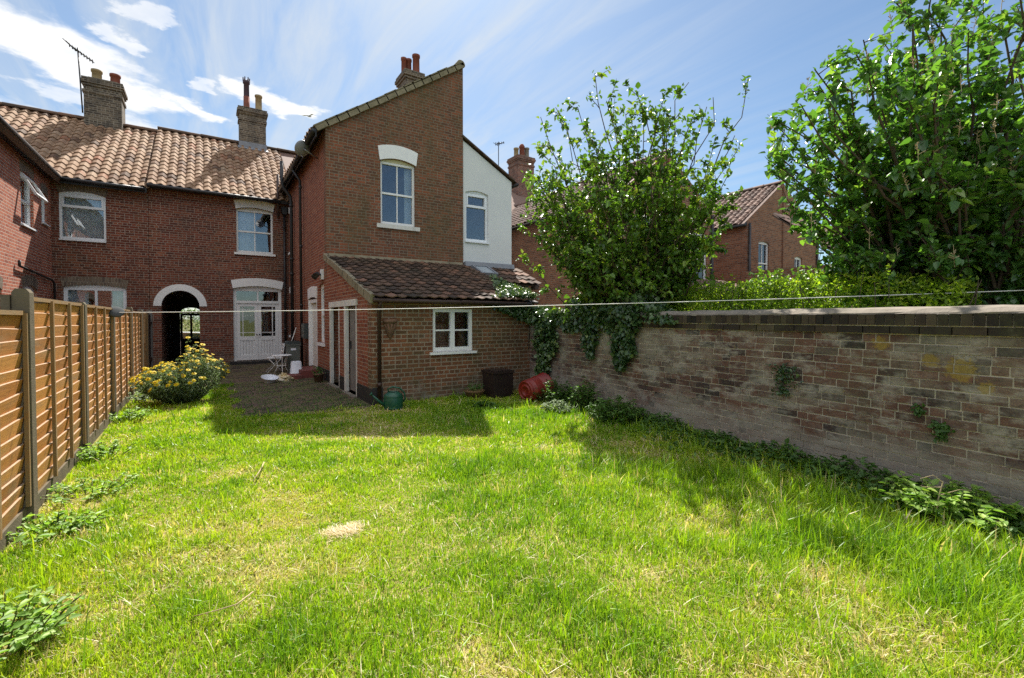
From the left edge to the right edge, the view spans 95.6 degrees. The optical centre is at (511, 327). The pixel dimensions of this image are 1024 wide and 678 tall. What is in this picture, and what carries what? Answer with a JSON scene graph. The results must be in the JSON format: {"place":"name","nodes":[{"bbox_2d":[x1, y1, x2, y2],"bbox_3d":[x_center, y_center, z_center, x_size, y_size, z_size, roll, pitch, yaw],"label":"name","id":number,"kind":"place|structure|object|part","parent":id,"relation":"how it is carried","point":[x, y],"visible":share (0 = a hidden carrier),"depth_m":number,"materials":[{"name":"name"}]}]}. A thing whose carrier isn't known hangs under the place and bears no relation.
{"place":"outdoors","nodes":[
{"label":"outdoors","id":0,"kind":"place"},
{"bbox_2d":[94,320,262,389],"bbox_3d":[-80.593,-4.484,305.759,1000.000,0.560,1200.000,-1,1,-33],"label":"ground","id":1,"kind":"structure","parent":0,"point":[195,331],"depth_m":110.90,"materials":[{"name":"green plant"}]},
{"bbox_2d":[0,288,148,552],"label":"garden fence","id":2,"kind":"object","parent":1,"relation":"on","point":[54,412],"visible":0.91,"depth_m":4.26,"materials":[{"name":"wood"},{"name":"concrete"}]},
{"bbox_2d":[109,290,1023,316],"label":"washing line","id":3,"kind":"object","parent":2,"relation":"attached to","point":[117,312],"visible":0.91,"depth_m":6.19,"materials":[{"name":"fabric"}]},
{"bbox_2d":[0,68,157,359],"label":"terraced house","id":4,"kind":"structure","parent":1,"relation":"on","point":[74,224],"depth_m":14.25,"materials":[{"name":"red brick"}]},
{"bbox_2d":[23,285,33,292],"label":"window","id":5,"kind":"structure","parent":4,"relation":"in","point":[27,287],"depth_m":12.01,"materials":[{"name":"white plastic"}]},
{"bbox_2d":[20,171,47,231],"bbox_3d":[-12.259,-3.226,11.811,0.489,1.396,1.080,-1,1,-33],"label":"window","id":6,"kind":"structure","parent":4,"relation":"in","point":[25,185],"depth_m":11.94,"materials":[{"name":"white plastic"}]},
{"bbox_2d":[41,196,49,226],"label":"window","id":7,"kind":"structure","parent":4,"relation":"in","point":[42,202],"depth_m":13.16,"materials":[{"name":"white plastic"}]},
{"bbox_2d":[62,38,93,112],"bbox_3d":[-15.247,-8.837,16.461,0.683,2.383,0.800,0,1,-18],"label":"tv aerial","id":8,"kind":"object","parent":4,"relation":"attached to","point":[81,53],"visible":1,"depth_m":16.44,"materials":[{"name":"black paint"}]},
{"bbox_2d":[59,191,105,242],"bbox_3d":[-12.950,-3.348,14.042,1.060,1.486,0.304,-1,1,-33],"label":"window","id":9,"kind":"structure","parent":4,"relation":"in","point":[82,215],"depth_m":14.07,"materials":[{"name":"white plastic"}]},
{"bbox_2d":[64,285,126,348],"bbox_3d":[-12.763,-0.134,14.300,1.456,2.364,0.208,-1,1,-33],"label":"window","id":10,"kind":"structure","parent":4,"relation":"in","point":[76,293],"depth_m":14.21,"materials":[{"name":"white plastic"}]},
{"bbox_2d":[180,332,199,343],"bbox_3d":[-17.837,0.917,25.639,4.240,1.447,1.800,-1,1,-33],"label":"parked car","id":11,"kind":"object","parent":1,"relation":"on","point":[195,335],"visible":0.02,"depth_m":25.06,"materials":[{"name":"white paint"}]},
{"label":"windows","id":12,"kind":"part","parent":11,"relation":"part of","materials":[{"name":"glass"}]},
{"bbox_2d":[181,308,199,331],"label":"street hedge","id":13,"kind":"object","parent":1,"relation":"on","point":[193,320],"visible":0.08,"depth_m":31.42,"materials":[{"name":"green plant"}]},
{"bbox_2d":[146,53,538,404],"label":"terraced house","id":14,"kind":"structure","parent":1,"relation":"on","point":[364,210],"depth_m":13.20,"materials":[{"name":"red brick"}]},
{"bbox_2d":[180,313,199,354],"bbox_3d":[-14.175,0.255,20.521,0.760,1.810,0.050,-1,1,-33],"label":"passage door","id":15,"kind":"structure","parent":14,"relation":"in","point":[192,343],"depth_m":20.48,"materials":[{"name":"black metal"}]},
{"bbox_2d":[236,303,257,359],"bbox_3d":[-9.369,0.133,16.462,0.652,2.005,0.110,-1,1,-33],"label":"door","id":16,"kind":"structure","parent":14,"relation":"in","point":[248,345],"depth_m":16.47,"materials":[{"name":"white paint"}]},
{"bbox_2d":[234,208,275,256],"bbox_3d":[-9.161,-3.408,16.544,1.280,1.671,0.343,-1,1,-33],"label":"window","id":17,"kind":"structure","parent":14,"relation":"in","point":[246,232],"depth_m":16.52,"materials":[{"name":"white paint"}]},
{"bbox_2d":[233,286,281,360],"bbox_3d":[-9.102,-0.166,16.649,1.516,2.635,0.090,-1,1,-33],"label":"french window","id":18,"kind":"structure","parent":14,"relation":"in","point":[253,288],"depth_m":16.61,"materials":[{"name":"white paint"}]},
{"bbox_2d":[258,304,278,359],"bbox_3d":[-8.818,0.125,16.823,0.652,2.005,0.110,-1,1,-33],"label":"door","id":19,"kind":"structure","parent":14,"relation":"in","point":[269,346],"depth_m":16.84,"materials":[{"name":"white paint"}]},
{"bbox_2d":[301,323,308,338],"bbox_3d":[-6.205,0.083,13.930,0.136,0.450,0.500,-1,1,-33],"label":"wall meter box","id":20,"kind":"object","parent":14,"relation":"attached to","point":[304,331],"visible":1,"depth_m":13.74,"materials":[{"name":"grey plastic"}]},
{"bbox_2d":[301,324,303,337],"bbox_3d":[-6.256,0.084,13.897,0.014,0.390,0.440,-1,1,-33],"label":"door","id":21,"kind":"structure","parent":20,"relation":"in","point":[302,325],"depth_m":13.91,"materials":[{"name":"plastic"}]},
{"bbox_2d":[294,140,317,158],"bbox_3d":[-5.415,-4.661,12.146,0.587,0.427,0.385,0,1,-8],"label":"satellite dish","id":22,"kind":"object","parent":14,"relation":"attached to","point":[301,148],"visible":0.97,"depth_m":12.06,"materials":[{"name":"grey metal"}]},
{"bbox_2d":[308,299,317,366],"bbox_3d":[-5.605,0.148,13.248,0.165,1.930,1.196,-1,1,-33],"label":"side door","id":23,"kind":"structure","parent":14,"relation":"in","point":[312,304],"depth_m":13.64,"materials":[{"name":"white paint"}]},
{"bbox_2d":[311,269,323,279],"bbox_3d":[-4.984,-1.377,11.904,0.276,0.265,0.316,-1,1,-33],"label":"security light","id":24,"kind":"object","parent":14,"relation":"attached to","point":[315,275],"visible":1,"depth_m":11.89,"materials":[{"name":"white paint"}]},
{"bbox_2d":[317,285,324,346],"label":"window","id":25,"kind":"structure","parent":14,"relation":"in","point":[322,287],"depth_m":12.49,"materials":[{"name":"white paint"}]},
{"bbox_2d":[350,306,355,391],"bbox_3d":[-3.292,0.441,9.741,0.060,1.790,0.759,-1,1,-33],"label":"outhouse door","id":26,"kind":"structure","parent":14,"relation":"in","point":[352,312],"depth_m":9.87,"materials":[{"name":"white paint"}]},
{"bbox_2d":[383,319,396,338],"bbox_3d":[-2.238,0.030,8.609,0.270,0.380,0.135,-1,1,-33],"label":"wall planter","id":27,"kind":"object","parent":14,"relation":"attached to","point":[390,325],"visible":1,"depth_m":8.58,"materials":[{"name":"ceramic"}]},
{"bbox_2d":[377,160,419,231],"bbox_3d":[-3.143,-3.620,12.696,1.191,1.886,0.321,-1,1,-33],"label":"window","id":28,"kind":"structure","parent":14,"relation":"in","point":[408,196],"depth_m":12.81,"materials":[{"name":"white paint"}]},
{"bbox_2d":[430,309,476,354],"bbox_3d":[-1.226,0.067,9.446,1.030,0.910,0.255,-1,1,-33],"label":"window","id":29,"kind":"structure","parent":14,"relation":"in","point":[462,349],"depth_m":9.42,"materials":[{"name":"white paint"}]},
{"bbox_2d":[486,273,539,349],"bbox_3d":[0.003,-0.456,10.874,1.187,1.858,2.427,0,1,-2],"label":"ivy","id":30,"kind":"object","parent":14,"relation":"attached to","point":[511,289],"visible":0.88,"depth_m":10.18,"materials":[{"name":"green plant"}]},
{"bbox_2d":[462,135,541,345],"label":"terraced house","id":31,"kind":"structure","parent":1,"relation":"on","point":[489,184],"depth_m":14.22,"materials":[{"name":"paint"}]},
{"bbox_2d":[465,191,489,243],"bbox_3d":[-1.093,-3.333,14.040,0.820,1.556,0.255,-1,1,-33],"label":"window","id":32,"kind":"structure","parent":31,"relation":"in","point":[473,194],"depth_m":14.06,"materials":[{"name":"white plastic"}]},
{"bbox_2d":[516,66,750,336],"bbox_3d":[2.033,-1.419,8.168,3.917,5.822,2.906,0,1,-3],"label":"leafy shrub","id":33,"kind":"object","parent":1,"relation":"on","point":[654,255],"visible":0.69,"depth_m":7.75,"materials":[{"name":"green plant"}]},
{"bbox_2d":[507,144,760,310],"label":"terraced house","id":34,"kind":"structure","parent":1,"relation":"on","point":[519,160],"depth_m":19.11,"materials":[{"name":"red brick"}]},
{"bbox_2d":[494,141,503,164],"bbox_3d":[-0.660,-8.476,25.011,0.530,3.100,0.500,1,1,28],"label":"tv aerial","id":35,"kind":"object","parent":34,"relation":"attached to","point":[498,143],"visible":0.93,"depth_m":25.00,"materials":[{"name":"black paint"}]},
{"bbox_2d":[694,233,705,278],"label":"window","id":36,"kind":"structure","parent":34,"relation":"in","point":[701,274],"depth_m":18.07,"materials":[{"name":"white paint"}]},
{"bbox_2d":[712,180,818,283],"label":"terraced house","id":37,"kind":"structure","parent":1,"relation":"on","point":[757,235],"depth_m":20.55,"materials":[{"name":"red brick"}]},
{"bbox_2d":[758,242,767,269],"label":"window","id":38,"kind":"structure","parent":37,"relation":"in","point":[763,247],"depth_m":20.43,"materials":[{"name":"white paint"}]},
{"bbox_2d":[795,257,800,266],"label":"window","id":39,"kind":"structure","parent":37,"relation":"in","point":[797,260],"depth_m":22.11,"materials":[{"name":"white paint"}]},
{"bbox_2d":[528,305,1023,515],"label":"garden wall","id":40,"kind":"structure","parent":1,"relation":"on","point":[869,377],"depth_m":4.73,"materials":[{"name":"brick"}]},
{"bbox_2d":[524,290,678,374],"bbox_3d":[1.502,0.218,8.579,0.761,1.712,4.328,-1,1,-28],"label":"ivy","id":41,"kind":"object","parent":40,"relation":"attached to","point":[548,320],"visible":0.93,"depth_m":8.10,"materials":[{"name":"green plant"}]},
{"bbox_2d":[766,363,803,396],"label":"wall plant","id":42,"kind":"object","parent":40,"relation":"attached to","point":[785,376],"depth_m":5.27,"materials":[{"name":"green plant"}]},
{"bbox_2d":[910,403,926,417],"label":"wall plant","id":43,"kind":"object","parent":40,"relation":"attached to","point":[919,411],"depth_m":4.17,"materials":[{"name":"green plant"}]},
{"bbox_2d":[926,420,955,443],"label":"wall plant","id":44,"kind":"object","parent":40,"relation":"attached to","point":[940,428],"depth_m":4.04,"materials":[{"name":"green plant"}]},
{"bbox_2d":[736,264,856,309],"bbox_3d":[7.909,0.043,7.840,7.412,2.793,1.766,1,1,35],"label":"laurel hedge","id":45,"kind":"object","parent":1,"relation":"on","point":[766,279],"visible":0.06,"depth_m":9.27,"materials":[{"name":"green plant"}]},
{"bbox_2d":[746,213,860,307],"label":"outbuilding","id":46,"kind":"structure","parent":1,"relation":"on","point":[785,219],"depth_m":15.77,"materials":[{"name":"red brick"}]},
{"bbox_2d":[662,263,983,310],"bbox_3d":[3.901,0.283,7.006,1.408,2.352,4.504,-1,1,-36],"label":"privet hedge","id":47,"kind":"object","parent":1,"relation":"on","point":[731,293],"visible":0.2,"depth_m":6.14,"materials":[{"name":"green plant"}]},
{"bbox_2d":[758,0,1023,313],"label":"lilac tree","id":48,"kind":"object","parent":1,"relation":"on","point":[939,189],"visible":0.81,"depth_m":5.82,"materials":[{"name":"green plant"}]},
{"bbox_2d":[168,354,199,366],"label":"path","id":49,"kind":"structure","parent":0,"point":[174,358],"depth_m":17.97,"materials":[{"name":"brick"}]},
{"bbox_2d":[145,363,373,416],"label":"patio","id":50,"kind":"structure","parent":0,"point":[247,374],"depth_m":10.10,"materials":[{"name":"concrete"}]},
{"bbox_2d":[138,309,152,369],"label":"side gate","id":51,"kind":"structure","parent":50,"relation":"on","point":[151,340],"depth_m":14.34,"materials":[{"name":"brown wood"}]},
{"bbox_2d":[261,374,278,383],"bbox_3d":[-5.962,1.263,11.446,0.399,0.218,0.390,-1,1,-33],"label":"washing bowl","id":52,"kind":"object","parent":50,"relation":"on","point":[269,378],"visible":0.98,"depth_m":11.47,"materials":[{"name":"white plastic"}]},
{"bbox_2d":[266,343,284,372],"bbox_3d":[-6.996,0.880,13.728,0.477,0.858,0.400,-1,1,-33],"label":"folding chair","id":53,"kind":"object","parent":50,"relation":"on","point":[278,357],"visible":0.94,"depth_m":13.67,"materials":[{"name":"white paint"}]},
{"bbox_2d":[271,354,291,373],"bbox_3d":[-6.585,1.042,13.283,0.530,0.555,0.530,-1,1,-33],"label":"metal table","id":54,"kind":"object","parent":50,"relation":"on","point":[287,355],"visible":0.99,"depth_m":13.27,"materials":[{"name":"white paint"}]},
{"bbox_2d":[277,372,293,380],"bbox_3d":[-5.798,1.236,11.887,0.467,0.220,0.357,-1,1,-33],"label":"plastic bag","id":55,"kind":"object","parent":50,"relation":"on","point":[284,376],"visible":0.87,"depth_m":11.81,"materials":[{"name":"beige plastic"}]},
{"bbox_2d":[279,327,296,367],"bbox_3d":[-7.241,0.633,15.022,0.566,1.304,0.111,-1,2,-41],"label":"broom","id":56,"kind":"object","parent":50,"relation":"on","point":[285,358],"visible":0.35,"depth_m":14.96,"materials":[{"name":"grey plastic"}]},
{"bbox_2d":[285,340,300,372],"bbox_3d":[-6.510,0.846,13.804,0.400,0.930,0.395,-1,1,-33],"label":"tall bin","id":57,"kind":"object","parent":50,"relation":"on","point":[292,348],"visible":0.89,"depth_m":13.65,"materials":[{"name":"grey plastic"}]},
{"bbox_2d":[290,361,301,373],"bbox_3d":[-5.948,1.122,12.805,0.330,0.421,0.330,-1,1,-33],"label":"white bucket","id":58,"kind":"object","parent":50,"relation":"on","point":[295,366],"visible":0.55,"depth_m":12.69,"materials":[{"name":"plastic"}]},
{"bbox_2d":[232,378,366,415],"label":"patio weeds","id":59,"kind":"object","parent":50,"relation":"on","point":[282,410],"visible":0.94,"depth_m":8.94,"materials":[{"name":"green plant"}]},
{"bbox_2d":[287,366,317,378],"bbox_3d":[-5.848,1.232,12.814,0.775,0.200,1.400,-1,1,-33],"label":"doorstep","id":60,"kind":"object","parent":50,"relation":"on","point":[305,372],"depth_m":12.44,"materials":[{"name":"red paint"}]},
{"bbox_2d":[311,366,325,381],"bbox_3d":[-4.839,1.150,11.615,0.360,0.394,0.386,0,1,1],"label":"flower pot","id":61,"kind":"object","parent":50,"relation":"on","point":[318,376],"visible":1,"depth_m":11.54,"materials":[{"name":"ceramic"}]},
{"bbox_2d":[0,381,1023,677],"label":"lawn","id":62,"kind":"structure","parent":0,"point":[444,621],"depth_m":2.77,"materials":[{"name":"green plant"}]},
{"bbox_2d":[0,583,84,660],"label":"nettle patch","id":63,"kind":"object","parent":62,"relation":"on","point":[25,635],"visible":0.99,"depth_m":2.29,"materials":[{"name":"green plant"}]},
{"bbox_2d":[6,507,114,545],"bbox_3d":[-3.400,1.462,3.476,0.673,0.139,0.670,-1,1,-33],"label":"nettle patch","id":64,"kind":"object","parent":62,"relation":"on","point":[70,527],"visible":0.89,"depth_m":3.47,"materials":[{"name":"green plant"}]},
{"bbox_2d":[40,471,138,502],"bbox_3d":[-3.854,1.445,4.248,0.706,0.142,0.742,-1,1,-33],"label":"nettle patch","id":65,"kind":"object","parent":62,"relation":"on","point":[84,488],"visible":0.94,"depth_m":4.20,"materials":[{"name":"green plant"}]},
{"bbox_2d":[76,439,138,461],"bbox_3d":[-4.697,1.392,5.323,0.525,0.200,0.557,0,1,12],"label":"nettle patch","id":66,"kind":"object","parent":62,"relation":"on","point":[102,451],"visible":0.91,"depth_m":5.30,"materials":[{"name":"green plant"}]},
{"bbox_2d":[108,406,156,422],"bbox_3d":[-5.944,1.341,7.262,0.672,0.222,0.630,-1,1,-33],"label":"nettle patch","id":67,"kind":"object","parent":62,"relation":"on","point":[142,413],"visible":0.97,"depth_m":7.23,"materials":[{"name":"green plant"}]},
{"bbox_2d":[126,389,155,402],"bbox_3d":[-7.080,1.299,8.991,0.740,0.235,0.774,-1,1,-33],"label":"nettle patch","id":68,"kind":"object","parent":62,"relation":"on","point":[141,397],"visible":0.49,"depth_m":8.85,"materials":[{"name":"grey plant"}]},
{"bbox_2d":[127,336,230,403],"bbox_3d":[-6.284,0.790,8.837,1.615,1.266,1.600,-1,1,-33],"label":"flowering bush","id":69,"kind":"object","parent":62,"relation":"on","point":[188,381],"visible":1,"depth_m":8.58,"materials":[{"name":"green plant"}]},
{"bbox_2d":[194,591,252,616],"bbox_3d":[-1.515,1.468,2.450,0.272,0.047,0.067,-1,1,-33],"label":"stick","id":70,"kind":"object","parent":62,"relation":"on","point":[227,606],"visible":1,"depth_m":2.44,"materials":[{"name":"beige wood"}]},
{"bbox_2d":[369,386,405,409],"bbox_3d":[-2.158,1.223,8.115,0.339,0.405,0.585,1,2,39],"label":"watering can","id":71,"kind":"object","parent":62,"relation":"on","point":[393,400],"visible":0.98,"depth_m":8.07,"materials":[{"name":"green plastic"}]},
{"bbox_2d":[464,381,484,397],"bbox_3d":[-0.719,1.226,9.280,0.509,0.339,0.441,-1,1,-33],"label":"planter","id":72,"kind":"object","parent":62,"relation":"on","point":[475,391],"visible":0.94,"depth_m":9.15,"materials":[{"name":"wicker"}]},
{"bbox_2d":[472,399,496,407],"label":"lawn weed","id":73,"kind":"object","parent":62,"relation":"on","point":[482,403],"visible":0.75,"depth_m":8.07,"materials":[{"name":"green plant"}]},
{"bbox_2d":[481,368,514,397],"bbox_3d":[-0.288,1.112,9.451,0.500,0.540,0.490,-1,1,-33],"label":"storage box","id":74,"kind":"object","parent":62,"relation":"on","point":[497,382],"visible":0.95,"depth_m":9.28,"materials":[{"name":"brown plastic"}]},
{"bbox_2d":[518,373,553,400],"bbox_3d":[0.445,1.141,9.014,0.611,0.521,0.565,-1,1,-33],"label":"red tub","id":75,"kind":"object","parent":62,"relation":"on","point":[527,388],"visible":0.87,"depth_m":8.84,"materials":[{"name":"plastic"}]},
{"bbox_2d":[533,376,572,401],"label":"wall weed","id":76,"kind":"object","parent":62,"relation":"on","point":[555,391],"depth_m":8.73,"materials":[{"name":"green plant"}]},
{"bbox_2d":[539,399,574,413],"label":"wall weed","id":77,"kind":"object","parent":62,"relation":"on","point":[559,406],"depth_m":7.67,"materials":[{"name":"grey plant"}]},
{"bbox_2d":[568,376,600,408],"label":"wall weed","id":78,"kind":"object","parent":62,"relation":"on","point":[581,397],"depth_m":7.95,"materials":[{"name":"green plant"}]},
{"bbox_2d":[585,395,647,424],"bbox_3d":[1.578,1.231,7.030,0.909,0.451,0.931,-1,1,-33],"label":"wall weed","id":79,"kind":"object","parent":62,"relation":"on","point":[607,410],"depth_m":6.92,"materials":[{"name":"green plant"}]},
{"bbox_2d":[513,393,1023,571],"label":"ground cover","id":80,"kind":"object","parent":62,"relation":"on","point":[842,467],"visible":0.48,"depth_m":4.83,"materials":[{"name":"green plant"}]},
{"bbox_2d":[868,470,1023,530],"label":"nettle patch","id":81,"kind":"object","parent":62,"relation":"on","point":[949,504],"visible":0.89,"depth_m":3.65,"materials":[{"name":"green plant"}]},
{"bbox_2d":[920,475,971,517],"bbox_3d":[3.424,1.342,3.676,0.406,0.364,0.027,0,1,0],"label":"dead stalk","id":82,"kind":"object","parent":62,"relation":"on","point":[941,489],"visible":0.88,"depth_m":3.68,"materials":[{"name":"brown plant"}]},
{"bbox_2d":[0,0,1023,319],"label":"sky","id":83,"kind":"structure","parent":0,"point":[182,65],"materials":[{"name":"blue"}]}
]}

